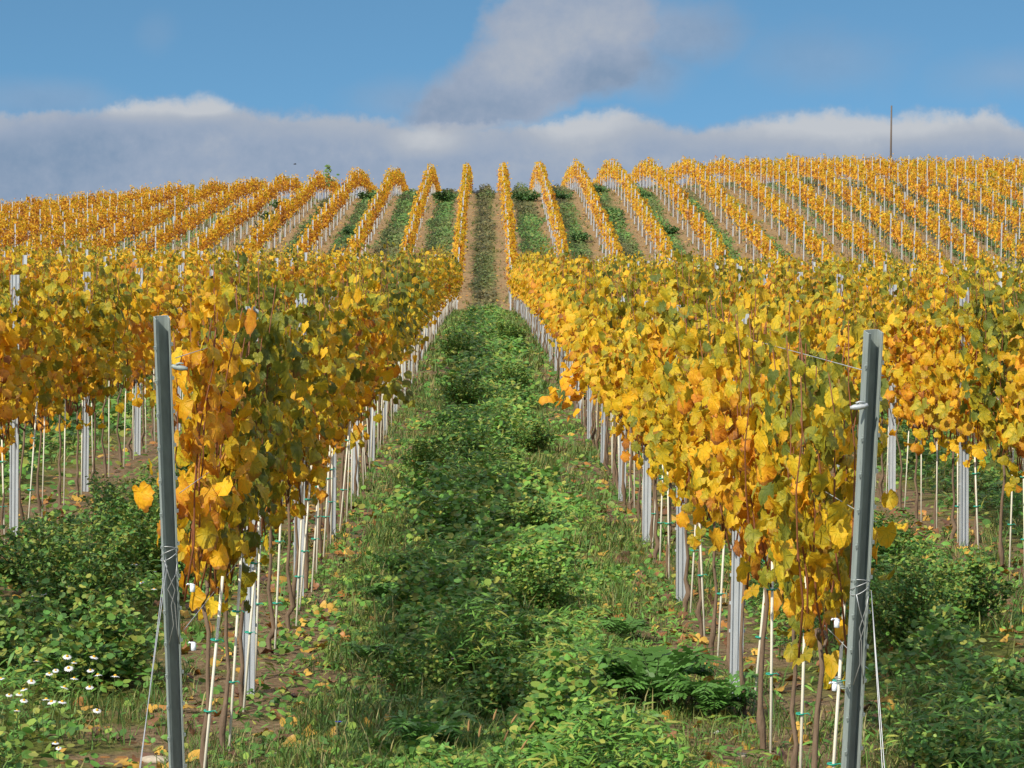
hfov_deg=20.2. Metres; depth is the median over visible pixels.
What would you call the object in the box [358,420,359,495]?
vine stake
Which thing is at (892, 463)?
trellis post
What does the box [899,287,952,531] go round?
grapevine
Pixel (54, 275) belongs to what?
grapevine
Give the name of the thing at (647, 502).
trellis post
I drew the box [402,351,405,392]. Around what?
trellis post
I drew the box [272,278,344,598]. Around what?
grapevine
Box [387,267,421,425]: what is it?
grapevine
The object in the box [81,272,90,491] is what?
trellis post
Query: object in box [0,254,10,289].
grapevine
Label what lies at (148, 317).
grapevine
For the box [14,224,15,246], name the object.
trellis post
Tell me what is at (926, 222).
trellis post
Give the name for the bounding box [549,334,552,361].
trellis post
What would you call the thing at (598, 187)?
shrub
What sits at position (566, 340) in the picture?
grapevine
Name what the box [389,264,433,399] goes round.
grapevine
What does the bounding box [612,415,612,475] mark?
vine stake
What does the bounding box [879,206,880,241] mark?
trellis post
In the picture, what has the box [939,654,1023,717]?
leafy weed
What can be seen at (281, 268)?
grapevine
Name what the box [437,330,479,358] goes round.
leafy weed
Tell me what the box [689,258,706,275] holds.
grapevine
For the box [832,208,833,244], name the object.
trellis post
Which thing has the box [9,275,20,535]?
trellis post
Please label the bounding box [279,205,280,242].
trellis post
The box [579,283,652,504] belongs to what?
grapevine
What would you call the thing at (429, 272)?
grapevine
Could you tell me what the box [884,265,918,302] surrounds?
grapevine
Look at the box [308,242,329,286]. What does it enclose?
grapevine
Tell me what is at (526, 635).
leafy weed
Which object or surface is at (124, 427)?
vine stake
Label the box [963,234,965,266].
trellis post
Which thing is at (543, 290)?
grapevine
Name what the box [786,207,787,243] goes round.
trellis post
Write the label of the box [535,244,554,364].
grapevine
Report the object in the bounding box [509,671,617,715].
leafy weed
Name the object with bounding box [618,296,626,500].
trellis post
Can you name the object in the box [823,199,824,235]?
trellis post
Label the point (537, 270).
grapevine
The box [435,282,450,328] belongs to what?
grapevine
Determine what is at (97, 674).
daisy
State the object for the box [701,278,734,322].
grapevine
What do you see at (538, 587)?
leafy weed
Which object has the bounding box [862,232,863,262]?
trellis post
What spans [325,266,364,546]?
grapevine
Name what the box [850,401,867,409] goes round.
wire grip
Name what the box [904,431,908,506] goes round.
vine stake
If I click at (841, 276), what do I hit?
trellis post
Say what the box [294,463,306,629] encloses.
vine stake
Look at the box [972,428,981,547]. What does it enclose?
vine stake
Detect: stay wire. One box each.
[139,567,166,767]
[140,558,165,767]
[871,590,884,767]
[871,601,882,767]
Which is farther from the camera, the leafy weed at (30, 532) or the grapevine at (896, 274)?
the grapevine at (896, 274)
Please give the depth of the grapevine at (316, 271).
61.78 m
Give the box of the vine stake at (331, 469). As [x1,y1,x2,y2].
[328,449,335,544]
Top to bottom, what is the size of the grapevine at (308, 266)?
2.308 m
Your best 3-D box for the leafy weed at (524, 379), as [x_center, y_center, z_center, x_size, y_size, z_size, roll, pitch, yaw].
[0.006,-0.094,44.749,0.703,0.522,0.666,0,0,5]
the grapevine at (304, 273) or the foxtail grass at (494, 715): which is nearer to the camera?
the foxtail grass at (494, 715)
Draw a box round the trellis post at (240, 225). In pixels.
[240,202,241,238]
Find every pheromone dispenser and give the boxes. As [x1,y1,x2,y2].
[186,583,194,591]
[188,641,195,650]
[829,681,836,690]
[831,617,839,627]
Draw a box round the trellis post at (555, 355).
[555,339,557,370]
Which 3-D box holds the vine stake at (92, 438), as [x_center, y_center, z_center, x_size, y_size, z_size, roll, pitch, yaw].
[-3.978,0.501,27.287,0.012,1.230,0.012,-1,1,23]
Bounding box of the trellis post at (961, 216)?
[961,201,961,232]
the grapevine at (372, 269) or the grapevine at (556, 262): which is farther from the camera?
the grapevine at (556, 262)
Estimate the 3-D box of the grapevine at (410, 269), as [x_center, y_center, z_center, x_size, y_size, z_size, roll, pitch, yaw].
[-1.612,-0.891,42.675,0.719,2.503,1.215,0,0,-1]
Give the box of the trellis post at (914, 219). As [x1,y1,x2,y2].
[914,200,915,230]
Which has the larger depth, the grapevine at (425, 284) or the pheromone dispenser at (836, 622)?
the grapevine at (425, 284)
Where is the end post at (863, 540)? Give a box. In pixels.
[841,329,883,767]
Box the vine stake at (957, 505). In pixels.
[955,434,958,542]
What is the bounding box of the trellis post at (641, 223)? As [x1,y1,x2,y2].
[641,201,642,237]
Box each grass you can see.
[0,181,1023,767]
[467,720,469,756]
[475,726,481,760]
[484,709,496,753]
[493,713,516,752]
[494,729,508,767]
[510,738,528,766]
[514,720,536,750]
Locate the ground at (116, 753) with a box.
[0,185,1023,767]
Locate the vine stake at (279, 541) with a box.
[272,480,285,653]
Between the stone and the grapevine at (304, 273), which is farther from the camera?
the grapevine at (304, 273)
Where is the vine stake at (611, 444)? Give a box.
[611,413,611,469]
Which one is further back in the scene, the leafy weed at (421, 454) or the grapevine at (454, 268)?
the grapevine at (454, 268)
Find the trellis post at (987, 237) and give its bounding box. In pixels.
[986,215,987,252]
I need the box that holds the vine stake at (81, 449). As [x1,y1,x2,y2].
[81,400,82,494]
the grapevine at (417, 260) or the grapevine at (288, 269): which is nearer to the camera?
the grapevine at (417, 260)
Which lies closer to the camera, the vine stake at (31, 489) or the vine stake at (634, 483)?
the vine stake at (31, 489)
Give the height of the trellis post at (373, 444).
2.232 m
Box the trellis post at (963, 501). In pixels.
[959,287,968,545]
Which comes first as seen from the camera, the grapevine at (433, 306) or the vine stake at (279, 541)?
the vine stake at (279, 541)
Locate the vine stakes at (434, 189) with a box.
[10,172,1023,378]
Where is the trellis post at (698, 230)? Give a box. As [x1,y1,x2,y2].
[698,213,699,249]
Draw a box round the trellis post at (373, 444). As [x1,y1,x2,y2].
[368,400,375,460]
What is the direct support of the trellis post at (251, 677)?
on the ground at (116, 753)
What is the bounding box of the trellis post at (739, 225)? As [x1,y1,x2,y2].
[739,205,739,243]
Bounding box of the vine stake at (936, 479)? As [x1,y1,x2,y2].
[936,439,937,527]
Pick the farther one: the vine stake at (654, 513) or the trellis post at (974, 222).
the trellis post at (974, 222)
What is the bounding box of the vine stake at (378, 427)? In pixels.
[377,395,378,454]
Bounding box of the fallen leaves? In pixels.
[1,185,1023,767]
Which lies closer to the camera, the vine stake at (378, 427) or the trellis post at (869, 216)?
the vine stake at (378, 427)
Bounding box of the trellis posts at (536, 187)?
[0,155,1023,405]
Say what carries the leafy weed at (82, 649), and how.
on the ground at (116, 753)
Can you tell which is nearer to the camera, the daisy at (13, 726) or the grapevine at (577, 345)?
the daisy at (13, 726)
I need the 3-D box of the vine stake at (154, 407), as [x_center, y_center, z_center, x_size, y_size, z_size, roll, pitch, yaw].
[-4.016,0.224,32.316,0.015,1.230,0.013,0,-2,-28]
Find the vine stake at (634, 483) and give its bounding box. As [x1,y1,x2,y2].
[634,453,634,507]
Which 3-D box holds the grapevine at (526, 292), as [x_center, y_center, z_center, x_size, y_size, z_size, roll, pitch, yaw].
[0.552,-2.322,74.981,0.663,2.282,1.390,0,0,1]
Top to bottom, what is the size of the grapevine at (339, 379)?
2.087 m
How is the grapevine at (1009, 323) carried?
on the ground at (116, 753)
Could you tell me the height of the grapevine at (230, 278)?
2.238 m
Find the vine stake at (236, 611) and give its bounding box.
[228,553,244,750]
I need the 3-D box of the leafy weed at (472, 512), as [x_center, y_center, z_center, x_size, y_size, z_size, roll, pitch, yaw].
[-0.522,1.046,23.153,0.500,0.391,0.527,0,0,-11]
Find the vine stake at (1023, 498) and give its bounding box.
[1020,458,1023,539]
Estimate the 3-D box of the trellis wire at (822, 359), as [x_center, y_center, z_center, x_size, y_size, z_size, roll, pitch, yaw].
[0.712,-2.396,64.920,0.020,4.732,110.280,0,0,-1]
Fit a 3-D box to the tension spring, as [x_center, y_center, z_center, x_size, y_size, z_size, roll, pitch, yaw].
[1.149,1.046,10.077,0.043,0.045,0.020,0,0,-1]
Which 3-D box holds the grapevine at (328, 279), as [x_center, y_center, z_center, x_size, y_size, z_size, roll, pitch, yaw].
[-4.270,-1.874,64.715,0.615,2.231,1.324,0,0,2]
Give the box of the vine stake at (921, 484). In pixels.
[921,440,921,521]
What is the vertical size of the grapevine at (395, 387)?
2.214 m
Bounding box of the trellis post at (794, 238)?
[794,214,795,252]
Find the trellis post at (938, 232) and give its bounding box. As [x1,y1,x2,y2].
[938,216,939,251]
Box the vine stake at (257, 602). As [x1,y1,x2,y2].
[255,518,263,678]
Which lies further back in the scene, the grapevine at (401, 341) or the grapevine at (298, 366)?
the grapevine at (401, 341)
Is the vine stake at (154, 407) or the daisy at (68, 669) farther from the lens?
the vine stake at (154, 407)
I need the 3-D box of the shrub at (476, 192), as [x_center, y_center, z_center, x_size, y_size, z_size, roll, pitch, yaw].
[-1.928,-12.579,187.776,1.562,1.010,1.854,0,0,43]
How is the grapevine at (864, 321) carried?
on the ground at (116, 753)
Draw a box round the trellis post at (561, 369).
[560,347,564,378]
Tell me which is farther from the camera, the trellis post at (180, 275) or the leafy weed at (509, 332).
the leafy weed at (509, 332)
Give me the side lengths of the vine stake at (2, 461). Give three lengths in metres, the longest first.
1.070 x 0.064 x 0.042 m
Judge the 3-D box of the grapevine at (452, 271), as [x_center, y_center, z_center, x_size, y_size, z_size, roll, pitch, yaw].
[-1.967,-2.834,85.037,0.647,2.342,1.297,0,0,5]
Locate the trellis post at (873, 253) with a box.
[873,240,874,265]
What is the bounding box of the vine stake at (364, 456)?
[363,429,366,478]
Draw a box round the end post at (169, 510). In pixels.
[153,315,186,767]
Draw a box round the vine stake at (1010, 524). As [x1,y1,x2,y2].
[1007,448,1015,570]
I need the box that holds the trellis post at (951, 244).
[950,223,951,259]
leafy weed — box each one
[0,505,95,594]
[0,594,160,688]
[0,595,43,663]
[0,742,16,762]
[5,501,154,622]
[65,463,159,551]
[93,478,195,579]
[175,462,193,489]
[368,642,455,688]
[397,436,454,476]
[419,490,477,527]
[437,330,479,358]
[440,374,487,406]
[443,557,503,588]
[447,433,515,463]
[447,657,546,713]
[482,615,582,665]
[489,319,526,339]
[489,361,533,390]
[499,494,564,526]
[500,556,576,607]
[508,417,557,452]
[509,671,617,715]
[868,541,979,650]
[871,550,893,589]
[872,507,918,564]
[896,714,1015,767]
[908,544,1020,622]
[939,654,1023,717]
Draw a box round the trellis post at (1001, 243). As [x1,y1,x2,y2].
[1000,223,1001,259]
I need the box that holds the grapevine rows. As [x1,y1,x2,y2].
[0,153,1023,410]
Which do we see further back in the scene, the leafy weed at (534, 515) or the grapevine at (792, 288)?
the grapevine at (792, 288)
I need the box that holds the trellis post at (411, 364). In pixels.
[408,345,412,382]
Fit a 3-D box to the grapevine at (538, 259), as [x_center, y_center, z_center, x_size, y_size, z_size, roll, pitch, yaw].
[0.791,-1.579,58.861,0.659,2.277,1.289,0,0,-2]
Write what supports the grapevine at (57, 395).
on the ground at (116, 753)
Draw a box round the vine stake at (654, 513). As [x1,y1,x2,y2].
[651,477,657,548]
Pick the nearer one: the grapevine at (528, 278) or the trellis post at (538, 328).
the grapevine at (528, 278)
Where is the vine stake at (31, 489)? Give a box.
[27,396,37,518]
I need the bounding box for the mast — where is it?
[890,106,891,180]
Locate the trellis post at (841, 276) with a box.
[835,274,843,469]
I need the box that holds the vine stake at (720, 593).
[716,545,727,656]
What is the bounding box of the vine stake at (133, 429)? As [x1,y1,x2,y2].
[132,389,133,459]
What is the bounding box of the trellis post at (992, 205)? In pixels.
[992,191,993,222]
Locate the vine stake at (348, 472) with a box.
[346,422,350,521]
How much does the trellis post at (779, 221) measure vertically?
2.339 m
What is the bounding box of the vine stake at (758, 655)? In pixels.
[752,554,767,715]
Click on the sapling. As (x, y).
(330, 170)
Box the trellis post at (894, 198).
[893,185,894,218]
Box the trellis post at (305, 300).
[293,293,307,597]
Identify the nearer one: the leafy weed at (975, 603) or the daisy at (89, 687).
the daisy at (89, 687)
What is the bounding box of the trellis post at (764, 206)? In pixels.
[764,186,765,221]
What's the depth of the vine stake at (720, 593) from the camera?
16.24 m
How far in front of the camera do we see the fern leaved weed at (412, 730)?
13.06 m
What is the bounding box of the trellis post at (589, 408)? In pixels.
[587,378,592,438]
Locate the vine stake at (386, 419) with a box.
[386,401,387,437]
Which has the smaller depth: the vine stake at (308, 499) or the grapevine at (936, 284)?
the vine stake at (308, 499)
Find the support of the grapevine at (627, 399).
on the ground at (116, 753)
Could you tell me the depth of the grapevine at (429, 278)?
50.51 m
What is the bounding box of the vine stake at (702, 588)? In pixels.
[694,507,707,635]
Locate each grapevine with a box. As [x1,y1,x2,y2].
[0,246,29,280]
[0,253,71,527]
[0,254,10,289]
[0,274,54,539]
[0,280,31,423]
[14,258,57,308]
[18,249,61,306]
[21,261,44,306]
[26,285,76,516]
[42,268,106,504]
[45,248,77,324]
[52,243,94,292]
[53,281,132,495]
[58,235,126,484]
[62,250,95,297]
[68,254,92,296]
[90,256,143,477]
[97,263,163,466]
[109,260,170,452]
[118,266,178,458]
[122,265,189,444]
[132,265,268,767]
[144,263,197,384]
[150,264,207,432]
[165,271,208,344]
[172,255,224,418]
[177,316,286,750]
[189,266,234,345]
[192,262,232,284]
[199,260,234,339]
[204,254,249,310]
[209,262,303,706]
[214,261,245,309]
[218,260,255,301]
[220,276,328,653]
[221,247,312,654]
[233,263,260,301]
[233,264,267,301]
[240,253,278,297]
[242,249,277,311]
[244,251,282,310]
[260,260,285,309]
[267,251,295,308]
[268,260,285,308]
[269,256,287,307]
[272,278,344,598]
[273,260,293,309]
[274,247,307,298]
[274,311,348,629]
[281,259,303,304]
[281,299,361,588]
[289,253,316,284]
[289,256,306,285]
[290,275,368,557]
[293,250,319,289]
[297,251,316,286]
[302,253,324,289]
[302,256,314,283]
[307,273,356,573]
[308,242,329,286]
[308,267,393,521]
[311,250,331,281]
[312,249,333,286]
[313,268,399,509]
[319,302,383,520]
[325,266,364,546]
[341,262,393,501]
[341,275,416,471]
[353,240,404,448]
[353,278,386,470]
[357,260,411,457]
[359,286,402,479]
[360,262,401,465]
[363,262,404,443]
[373,268,415,383]
[378,264,417,434]
[380,241,426,392]
[383,253,429,403]
[383,258,417,415]
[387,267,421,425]
[388,251,423,362]
[388,271,422,423]
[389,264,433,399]
[399,256,432,375]
[400,254,423,390]
[403,242,436,359]
[403,248,434,363]
[406,265,431,379]
[407,263,432,389]
[408,253,428,361]
[410,247,440,303]
[411,252,440,356]
[412,259,435,361]
[412,266,428,362]
[415,263,431,372]
[417,251,436,326]
[420,260,437,360]
[424,250,442,352]
[424,256,433,327]
[428,255,446,347]
[429,250,449,343]
[429,253,444,342]
[430,272,448,341]
[431,245,451,308]
[431,249,444,342]
[432,243,446,315]
[432,263,446,324]
[435,248,450,328]
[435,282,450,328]
[437,244,452,306]
[437,266,450,328]
[439,247,452,320]
[441,251,457,319]
[444,255,456,318]
[447,256,458,315]
[450,266,460,310]
[512,252,521,313]
[512,254,522,315]
[516,249,531,298]
[517,260,530,326]
[518,251,529,304]
[519,250,530,323]
[520,253,535,331]
[520,259,531,328]
[521,252,538,330]
[521,257,534,332]
[522,254,538,306]
[523,252,539,330]
[524,258,536,334]
[525,255,543,313]
[526,258,543,344]
[526,260,537,334]
[526,263,544,351]
[527,251,540,335]
[527,258,544,341]
[529,250,553,350]
[529,257,560,363]
[530,259,544,349]
[532,255,549,353]
[533,264,554,356]
[534,249,562,356]
[534,254,554,366]
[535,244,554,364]
[536,257,564,369]
[536,258,551,353]
[537,274,563,377]
[538,252,571,383]
[538,267,597,446]
[539,249,564,363]
[541,256,568,374]
[543,262,592,360]
[544,245,570,364]
[544,256,575,352]
[544,263,573,366]
[547,257,601,415]
[549,253,588,405]
[551,269,585,409]
[555,259,599,423]
[558,265,605,429]
[559,262,605,434]
[562,263,629,456]
[563,272,612,428]
[563,275,579,418]
[565,267,619,450]
[571,283,621,464]
[573,259,646,476]
[578,286,639,485]
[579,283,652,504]
[587,268,648,509]
[594,287,652,530]
[595,282,640,491]
[600,272,651,524]
[610,317,654,548]
[618,263,666,563]
[621,272,708,578]
[628,260,730,587]
[635,249,712,611]
[640,254,656,295]
[644,248,665,296]
[644,258,663,295]
[648,298,723,635]
[649,252,667,288]
[653,296,765,654]
[655,250,678,287]
[659,250,678,287]
[666,260,688,285]
[673,284,788,672]
[684,291,785,716]
[685,245,713,289]
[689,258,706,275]
[692,269,718,290]
[692,298,833,751]
[693,255,733,307]
[697,259,731,317]
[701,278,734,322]
[709,264,734,323]
[717,273,744,321]
[718,262,759,321]
[734,267,762,318]
[735,259,766,303]
[736,316,908,767]
[738,280,762,317]
[744,316,859,767]
[748,258,781,332]
[754,265,787,358]
[757,260,810,348]
[757,275,793,353]
[770,269,827,354]
[778,264,853,368]
[782,260,826,356]
[798,262,864,364]
[817,278,866,455]
[825,272,870,445]
[834,286,901,424]
[835,286,908,498]
[853,272,925,508]
[876,252,908,402]
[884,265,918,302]
[884,292,954,520]
[893,273,935,309]
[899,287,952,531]
[902,263,946,310]
[904,259,977,544]
[928,254,1007,554]
[928,274,955,303]
[930,266,963,307]
[938,272,992,312]
[952,267,1004,350]
[959,266,1023,566]
[964,281,1023,585]
[981,257,1021,368]
[995,303,1023,450]
[1004,265,1023,307]
[1008,279,1023,306]
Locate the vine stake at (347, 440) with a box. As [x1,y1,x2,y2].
[339,421,351,530]
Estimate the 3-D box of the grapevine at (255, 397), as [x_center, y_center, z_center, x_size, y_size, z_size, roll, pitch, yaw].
[-1.310,0.743,13.250,0.534,2.120,1.440,0,0,-3]
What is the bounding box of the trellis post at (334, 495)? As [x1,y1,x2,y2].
[326,297,336,535]
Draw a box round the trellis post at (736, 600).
[729,314,748,697]
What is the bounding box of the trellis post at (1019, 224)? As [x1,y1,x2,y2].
[1018,208,1019,244]
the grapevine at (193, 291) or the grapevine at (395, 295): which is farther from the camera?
the grapevine at (193, 291)
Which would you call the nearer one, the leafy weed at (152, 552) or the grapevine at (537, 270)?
the leafy weed at (152, 552)
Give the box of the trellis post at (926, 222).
[926,206,927,244]
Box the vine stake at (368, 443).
[366,407,370,472]
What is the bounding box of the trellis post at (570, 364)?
[568,348,571,398]
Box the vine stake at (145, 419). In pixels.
[144,378,146,452]
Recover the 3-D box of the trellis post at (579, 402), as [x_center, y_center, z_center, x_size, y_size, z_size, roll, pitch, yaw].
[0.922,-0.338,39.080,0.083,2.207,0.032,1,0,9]
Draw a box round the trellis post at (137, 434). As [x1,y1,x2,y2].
[134,268,143,454]
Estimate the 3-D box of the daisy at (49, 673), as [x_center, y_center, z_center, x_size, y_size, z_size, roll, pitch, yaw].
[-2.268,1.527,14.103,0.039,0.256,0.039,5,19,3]
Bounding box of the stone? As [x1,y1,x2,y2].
[142,755,168,763]
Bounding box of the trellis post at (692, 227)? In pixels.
[692,205,693,243]
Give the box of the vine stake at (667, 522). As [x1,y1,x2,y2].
[665,472,672,579]
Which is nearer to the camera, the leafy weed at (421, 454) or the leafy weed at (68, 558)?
the leafy weed at (68, 558)
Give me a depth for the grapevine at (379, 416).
28.50 m
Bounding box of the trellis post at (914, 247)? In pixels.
[913,231,914,260]
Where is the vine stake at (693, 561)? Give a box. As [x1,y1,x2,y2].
[690,508,698,612]
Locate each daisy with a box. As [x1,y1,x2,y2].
[5,694,12,725]
[11,709,18,753]
[18,699,27,735]
[20,688,34,732]
[27,680,34,718]
[32,660,39,705]
[41,697,48,757]
[45,685,67,736]
[46,672,52,712]
[48,700,65,750]
[55,700,66,749]
[63,655,70,695]
[64,666,72,707]
[69,677,77,719]
[82,655,96,703]
[86,686,92,724]
[87,669,93,708]
[89,708,100,749]
[95,673,101,726]
[110,674,119,727]
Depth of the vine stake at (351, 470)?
25.36 m
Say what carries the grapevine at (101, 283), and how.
on the ground at (116, 753)
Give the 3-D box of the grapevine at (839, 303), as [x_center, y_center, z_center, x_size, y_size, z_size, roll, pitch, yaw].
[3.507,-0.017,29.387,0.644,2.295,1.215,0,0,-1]
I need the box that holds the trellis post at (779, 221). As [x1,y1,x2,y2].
[778,200,779,235]
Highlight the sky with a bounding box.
[0,0,1023,211]
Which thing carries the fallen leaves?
on the ground at (116, 753)
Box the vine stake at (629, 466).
[629,444,630,501]
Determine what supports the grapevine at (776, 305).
on the ground at (116, 753)
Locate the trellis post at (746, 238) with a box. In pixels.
[745,213,746,252]
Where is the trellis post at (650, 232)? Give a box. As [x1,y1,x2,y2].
[650,213,651,252]
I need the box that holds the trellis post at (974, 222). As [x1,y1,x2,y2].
[973,208,974,242]
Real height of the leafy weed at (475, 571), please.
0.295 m
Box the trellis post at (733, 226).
[732,201,733,235]
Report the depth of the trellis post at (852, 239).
145.98 m
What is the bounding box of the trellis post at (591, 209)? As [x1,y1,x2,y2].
[590,189,591,224]
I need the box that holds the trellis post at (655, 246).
[654,221,655,259]
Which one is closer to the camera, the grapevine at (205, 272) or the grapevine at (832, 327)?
the grapevine at (832, 327)
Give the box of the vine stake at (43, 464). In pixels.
[41,416,44,517]
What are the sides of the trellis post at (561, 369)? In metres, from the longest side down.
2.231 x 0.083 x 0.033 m
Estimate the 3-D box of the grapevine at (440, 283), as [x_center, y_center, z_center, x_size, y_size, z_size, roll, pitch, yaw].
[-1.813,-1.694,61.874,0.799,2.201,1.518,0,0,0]
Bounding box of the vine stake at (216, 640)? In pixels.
[203,576,223,767]
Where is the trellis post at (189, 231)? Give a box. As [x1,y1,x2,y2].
[188,207,189,243]
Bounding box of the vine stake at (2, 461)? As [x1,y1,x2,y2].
[0,427,5,543]
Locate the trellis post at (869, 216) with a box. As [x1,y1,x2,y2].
[869,198,869,234]
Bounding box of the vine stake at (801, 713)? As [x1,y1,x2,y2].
[796,578,810,767]
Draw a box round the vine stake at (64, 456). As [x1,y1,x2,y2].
[63,400,65,504]
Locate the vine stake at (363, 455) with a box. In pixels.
[362,412,363,490]
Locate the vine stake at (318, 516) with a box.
[314,435,322,573]
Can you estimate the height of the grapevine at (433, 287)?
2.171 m
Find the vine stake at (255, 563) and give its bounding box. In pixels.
[242,510,261,711]
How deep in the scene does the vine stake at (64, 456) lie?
25.22 m
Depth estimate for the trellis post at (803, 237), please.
145.77 m
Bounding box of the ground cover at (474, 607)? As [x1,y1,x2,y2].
[0,175,1023,767]
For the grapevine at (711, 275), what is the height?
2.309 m
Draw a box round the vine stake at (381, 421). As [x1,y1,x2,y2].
[380,382,382,449]
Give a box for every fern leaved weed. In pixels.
[340,640,393,658]
[357,583,392,596]
[370,709,477,744]
[550,709,640,741]
[576,646,643,666]
[579,644,724,704]
[595,614,652,636]
[660,671,766,714]
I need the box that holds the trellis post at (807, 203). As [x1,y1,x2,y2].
[807,186,808,220]
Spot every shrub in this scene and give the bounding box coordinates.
[258,208,288,222]
[269,197,297,213]
[342,224,357,233]
[356,189,375,201]
[396,193,416,201]
[431,188,455,201]
[471,185,494,197]
[511,189,541,200]
[554,190,573,198]
[571,230,591,242]
[593,184,610,192]
[604,206,623,217]
[638,190,652,197]
[663,224,679,234]
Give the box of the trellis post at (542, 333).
[541,319,543,344]
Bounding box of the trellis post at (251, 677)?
[242,306,258,694]
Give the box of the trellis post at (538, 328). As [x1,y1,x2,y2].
[537,314,540,341]
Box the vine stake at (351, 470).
[351,425,352,508]
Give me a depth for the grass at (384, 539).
17.56 m
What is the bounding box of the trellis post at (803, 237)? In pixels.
[803,221,804,259]
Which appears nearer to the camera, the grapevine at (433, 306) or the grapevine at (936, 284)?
the grapevine at (936, 284)
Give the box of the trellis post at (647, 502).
[642,301,652,543]
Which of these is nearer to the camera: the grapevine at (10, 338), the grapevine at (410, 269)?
the grapevine at (10, 338)
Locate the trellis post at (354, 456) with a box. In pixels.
[350,421,357,495]
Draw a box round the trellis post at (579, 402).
[577,381,580,418]
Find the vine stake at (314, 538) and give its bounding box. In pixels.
[311,485,319,591]
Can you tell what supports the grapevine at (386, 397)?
on the ground at (116, 753)
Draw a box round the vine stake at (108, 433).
[108,380,109,477]
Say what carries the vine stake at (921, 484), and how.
on the ground at (116, 753)
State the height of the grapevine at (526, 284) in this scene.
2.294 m
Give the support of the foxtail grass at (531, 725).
on the ground at (116, 753)
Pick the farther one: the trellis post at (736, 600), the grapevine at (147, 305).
the grapevine at (147, 305)
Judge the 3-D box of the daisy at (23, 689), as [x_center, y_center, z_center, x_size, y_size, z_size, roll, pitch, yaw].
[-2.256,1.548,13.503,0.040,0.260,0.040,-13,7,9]
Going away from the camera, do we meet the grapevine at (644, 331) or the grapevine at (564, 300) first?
the grapevine at (644, 331)
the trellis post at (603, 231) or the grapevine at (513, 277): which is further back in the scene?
the trellis post at (603, 231)
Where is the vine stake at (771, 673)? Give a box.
[766,561,779,752]
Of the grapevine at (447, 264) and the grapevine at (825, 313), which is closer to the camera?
the grapevine at (825, 313)
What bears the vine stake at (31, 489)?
on the ground at (116, 753)
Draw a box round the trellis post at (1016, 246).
[1015,233,1016,267]
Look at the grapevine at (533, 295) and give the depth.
61.86 m
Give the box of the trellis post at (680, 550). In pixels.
[675,305,685,600]
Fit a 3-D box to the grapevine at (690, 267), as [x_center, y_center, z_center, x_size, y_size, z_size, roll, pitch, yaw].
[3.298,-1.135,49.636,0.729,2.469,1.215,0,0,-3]
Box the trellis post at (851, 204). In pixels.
[850,186,851,220]
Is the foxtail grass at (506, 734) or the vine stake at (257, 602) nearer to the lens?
the foxtail grass at (506, 734)
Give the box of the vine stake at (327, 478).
[322,446,331,559]
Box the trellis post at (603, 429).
[600,403,605,462]
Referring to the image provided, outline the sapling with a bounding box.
[323,164,339,195]
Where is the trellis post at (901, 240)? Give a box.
[901,222,901,259]
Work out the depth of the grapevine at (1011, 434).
19.54 m
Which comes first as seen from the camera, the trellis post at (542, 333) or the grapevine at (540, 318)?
the grapevine at (540, 318)
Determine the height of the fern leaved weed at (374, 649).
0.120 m
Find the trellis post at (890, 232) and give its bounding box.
[890,213,890,252]
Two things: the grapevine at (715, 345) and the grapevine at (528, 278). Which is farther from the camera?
the grapevine at (528, 278)
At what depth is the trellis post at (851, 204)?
166.17 m
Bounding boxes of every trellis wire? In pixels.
[184,488,295,628]
[706,325,883,375]
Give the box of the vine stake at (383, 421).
[383,381,383,444]
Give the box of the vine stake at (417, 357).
[417,338,417,372]
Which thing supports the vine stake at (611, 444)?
on the ground at (116, 753)
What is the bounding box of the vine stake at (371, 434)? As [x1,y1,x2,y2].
[370,408,372,460]
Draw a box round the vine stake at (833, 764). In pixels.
[827,600,845,767]
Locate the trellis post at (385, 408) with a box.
[381,397,386,434]
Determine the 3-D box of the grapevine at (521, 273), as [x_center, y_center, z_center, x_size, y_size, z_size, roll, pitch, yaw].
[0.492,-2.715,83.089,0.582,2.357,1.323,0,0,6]
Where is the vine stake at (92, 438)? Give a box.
[91,401,93,481]
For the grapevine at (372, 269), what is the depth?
32.26 m
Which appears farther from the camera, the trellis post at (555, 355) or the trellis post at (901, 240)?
the trellis post at (901, 240)
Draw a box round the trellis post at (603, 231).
[602,213,603,252]
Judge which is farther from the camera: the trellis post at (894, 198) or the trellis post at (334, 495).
the trellis post at (894, 198)
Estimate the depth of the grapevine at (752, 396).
13.21 m
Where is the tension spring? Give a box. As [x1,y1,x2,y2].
[834,676,845,688]
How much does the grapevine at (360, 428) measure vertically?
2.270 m
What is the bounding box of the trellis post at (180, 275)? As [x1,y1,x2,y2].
[175,265,184,430]
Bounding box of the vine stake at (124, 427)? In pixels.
[123,378,126,466]
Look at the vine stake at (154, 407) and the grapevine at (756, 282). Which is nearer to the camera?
the vine stake at (154, 407)
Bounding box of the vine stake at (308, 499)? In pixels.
[299,465,313,609]
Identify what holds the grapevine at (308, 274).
on the ground at (116, 753)
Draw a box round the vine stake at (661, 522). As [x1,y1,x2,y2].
[657,465,664,560]
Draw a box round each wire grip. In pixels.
[171,362,187,370]
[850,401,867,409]
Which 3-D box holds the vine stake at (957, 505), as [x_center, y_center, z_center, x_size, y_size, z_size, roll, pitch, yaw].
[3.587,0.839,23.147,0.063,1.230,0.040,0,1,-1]
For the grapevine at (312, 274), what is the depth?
60.16 m
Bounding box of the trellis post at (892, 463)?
[887,285,896,491]
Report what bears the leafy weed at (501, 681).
on the ground at (116, 753)
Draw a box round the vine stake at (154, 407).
[153,367,154,440]
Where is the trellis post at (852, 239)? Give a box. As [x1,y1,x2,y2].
[851,221,853,259]
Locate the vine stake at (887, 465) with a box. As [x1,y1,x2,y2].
[886,418,888,493]
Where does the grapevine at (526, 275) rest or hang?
on the ground at (116, 753)

